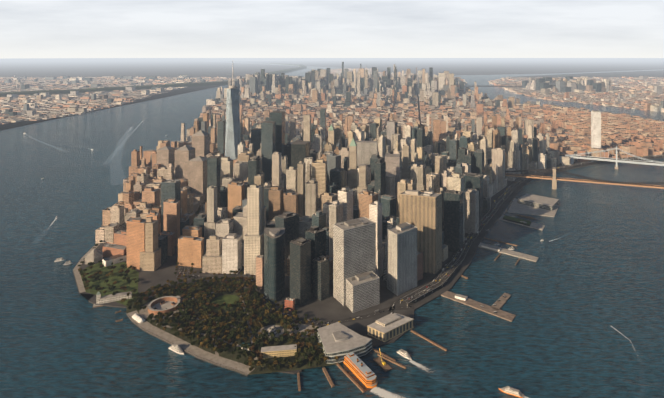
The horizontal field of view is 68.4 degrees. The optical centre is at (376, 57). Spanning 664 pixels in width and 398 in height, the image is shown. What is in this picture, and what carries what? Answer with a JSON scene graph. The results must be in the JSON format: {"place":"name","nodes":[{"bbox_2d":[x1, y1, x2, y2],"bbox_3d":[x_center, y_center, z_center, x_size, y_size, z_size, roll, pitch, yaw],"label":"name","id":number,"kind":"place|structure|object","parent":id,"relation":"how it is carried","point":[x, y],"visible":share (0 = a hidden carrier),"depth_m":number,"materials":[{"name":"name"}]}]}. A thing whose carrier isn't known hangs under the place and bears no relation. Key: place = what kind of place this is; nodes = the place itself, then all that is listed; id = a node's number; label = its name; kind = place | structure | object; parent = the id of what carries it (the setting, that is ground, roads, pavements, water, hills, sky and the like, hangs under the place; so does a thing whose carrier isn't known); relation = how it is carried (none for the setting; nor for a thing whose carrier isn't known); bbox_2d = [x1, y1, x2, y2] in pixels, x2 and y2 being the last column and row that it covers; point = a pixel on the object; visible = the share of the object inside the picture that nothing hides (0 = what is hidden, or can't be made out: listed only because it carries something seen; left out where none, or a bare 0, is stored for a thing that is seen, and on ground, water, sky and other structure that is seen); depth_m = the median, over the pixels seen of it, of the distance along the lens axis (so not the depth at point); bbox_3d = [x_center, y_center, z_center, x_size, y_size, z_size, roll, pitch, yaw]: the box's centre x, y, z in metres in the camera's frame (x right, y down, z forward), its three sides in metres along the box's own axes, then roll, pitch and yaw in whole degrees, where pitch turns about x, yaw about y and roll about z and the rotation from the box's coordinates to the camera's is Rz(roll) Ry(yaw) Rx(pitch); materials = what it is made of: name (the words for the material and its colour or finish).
{"place":"outdoors","nodes":[
{"label":"outdoors","id":0,"kind":"place"},
{"bbox_2d":[0,58,663,397],"bbox_3d":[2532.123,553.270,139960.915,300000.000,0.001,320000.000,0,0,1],"label":"water","id":1,"kind":"structure","parent":0,"point":[585,282],"depth_m":1108.55,"materials":[{"name":"blue liquid"}]},
{"bbox_2d":[73,243,138,307],"bbox_3d":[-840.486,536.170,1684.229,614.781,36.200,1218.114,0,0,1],"label":"park","id":2,"kind":"structure","parent":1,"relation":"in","point":[94,255],"depth_m":1224.62,"materials":[{"name":"green plant"}]},
{"bbox_2d":[0,59,298,129],"bbox_3d":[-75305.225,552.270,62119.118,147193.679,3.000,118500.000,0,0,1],"label":"distant land","id":3,"kind":"structure","parent":1,"relation":"on","point":[97,67],"depth_m":21567.91,"materials":[{"name":"grey"}]},
{"bbox_2d":[23,121,543,397],"bbox_3d":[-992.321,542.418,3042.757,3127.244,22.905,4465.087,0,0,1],"label":"boats","id":4,"kind":"object","parent":1,"relation":"on","point":[360,369],"visible":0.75,"depth_m":858.56,"materials":[{"name":"white paint"}]},
{"bbox_2d":[0,63,638,96],"bbox_3d":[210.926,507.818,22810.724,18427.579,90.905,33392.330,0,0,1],"label":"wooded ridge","id":5,"kind":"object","parent":1,"relation":"on","point":[51,92],"visible":0.5,"depth_m":8448.62,"materials":[{"name":"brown plant"}]},
{"bbox_2d":[115,198,558,392],"bbox_3d":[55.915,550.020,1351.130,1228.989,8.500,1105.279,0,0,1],"label":"piers","id":6,"kind":"structure","parent":1,"relation":"in","point":[501,301],"depth_m":1117.77,"materials":[{"name":"concrete"}]},
{"bbox_2d":[96,194,558,363],"bbox_3d":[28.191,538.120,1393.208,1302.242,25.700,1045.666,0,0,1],"label":"waterfront buildings","id":7,"kind":"structure","parent":6,"relation":"on","point":[340,340],"depth_m":943.77,"materials":[{"name":"beige concrete"}]},
{"bbox_2d":[50,123,636,397],"bbox_3d":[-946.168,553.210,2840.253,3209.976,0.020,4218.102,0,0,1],"label":"boat wakes","id":8,"kind":"object","parent":1,"relation":"on","point":[380,393],"visible":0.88,"depth_m":803.48,"materials":[{"name":"white liquid"}]},
{"bbox_2d":[73,84,663,375],"bbox_3d":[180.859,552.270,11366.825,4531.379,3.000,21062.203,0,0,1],"label":"paved ground","id":9,"kind":"structure","parent":1,"relation":"on","point":[330,308],"depth_m":1151.02,"materials":[{"name":"concrete"}]},
{"bbox_2d":[78,200,338,370],"bbox_3d":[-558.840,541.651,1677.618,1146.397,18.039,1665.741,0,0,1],"label":"trees","id":10,"kind":"object","parent":9,"relation":"on","point":[187,332],"visible":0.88,"depth_m":1011.14,"materials":[{"name":"green plant"}]},
{"bbox_2d":[126,281,335,374],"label":"park","id":11,"kind":"structure","parent":9,"relation":"on","point":[171,302],"depth_m":978.30,"materials":[{"name":"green plant"}]},
{"bbox_2d":[0,62,663,312],"bbox_3d":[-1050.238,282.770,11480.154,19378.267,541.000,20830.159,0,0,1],"label":"buildings","id":12,"kind":"structure","parent":9,"relation":"on","point":[345,191],"depth_m":1885.94,"materials":[{"name":"beige concrete"}]},
{"bbox_2d":[221,59,663,74],"bbox_3d":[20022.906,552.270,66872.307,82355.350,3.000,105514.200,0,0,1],"label":"land","id":13,"kind":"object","parent":1,"relation":"on","point":[477,67],"visible":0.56,"depth_m":31835.06,"materials":[{"name":"grey"}]},
{"bbox_2d":[519,70,663,112],"bbox_3d":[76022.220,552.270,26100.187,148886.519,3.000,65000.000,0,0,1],"label":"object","id":14,"kind":"object","parent":1,"relation":"on","point":[658,73],"visible":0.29,"depth_m":15371.18,"materials":[{"name":"grey"}]},
{"bbox_2d":[417,82,521,87],"bbox_3d":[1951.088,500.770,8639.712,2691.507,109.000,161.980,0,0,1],"label":"bridge","id":15,"kind":"structure","parent":14,"relation":"on","point":[516,86],"depth_m":8616.37,"materials":[{"name":"grey metal"}]},
{"bbox_2d":[505,167,663,188],"bbox_3d":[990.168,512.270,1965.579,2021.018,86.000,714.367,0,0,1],"label":"suspension bridge","id":16,"kind":"structure","parent":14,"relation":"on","point":[554,178],"depth_m":2030.19,"materials":[{"name":"stone"}]},
{"bbox_2d":[0,0,663,58],"label":"sky","id":17,"kind":"structure","parent":0,"point":[28,28],"materials":[{"name":"white"}]},
{"bbox_2d":[175,155,663,326],"bbox_3d":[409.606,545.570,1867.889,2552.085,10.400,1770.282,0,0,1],"label":"roads","id":18,"kind":"structure","parent":0,"point":[444,273],"depth_m":1236.43,"materials":[{"name":"grey asphalt"}]},
{"bbox_2d":[560,146,663,168],"bbox_3d":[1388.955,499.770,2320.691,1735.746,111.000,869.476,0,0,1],"label":"suspension bridge","id":19,"kind":"structure","parent":0,"point":[616,160],"depth_m":2423.34,"materials":[{"name":"grey metal"}]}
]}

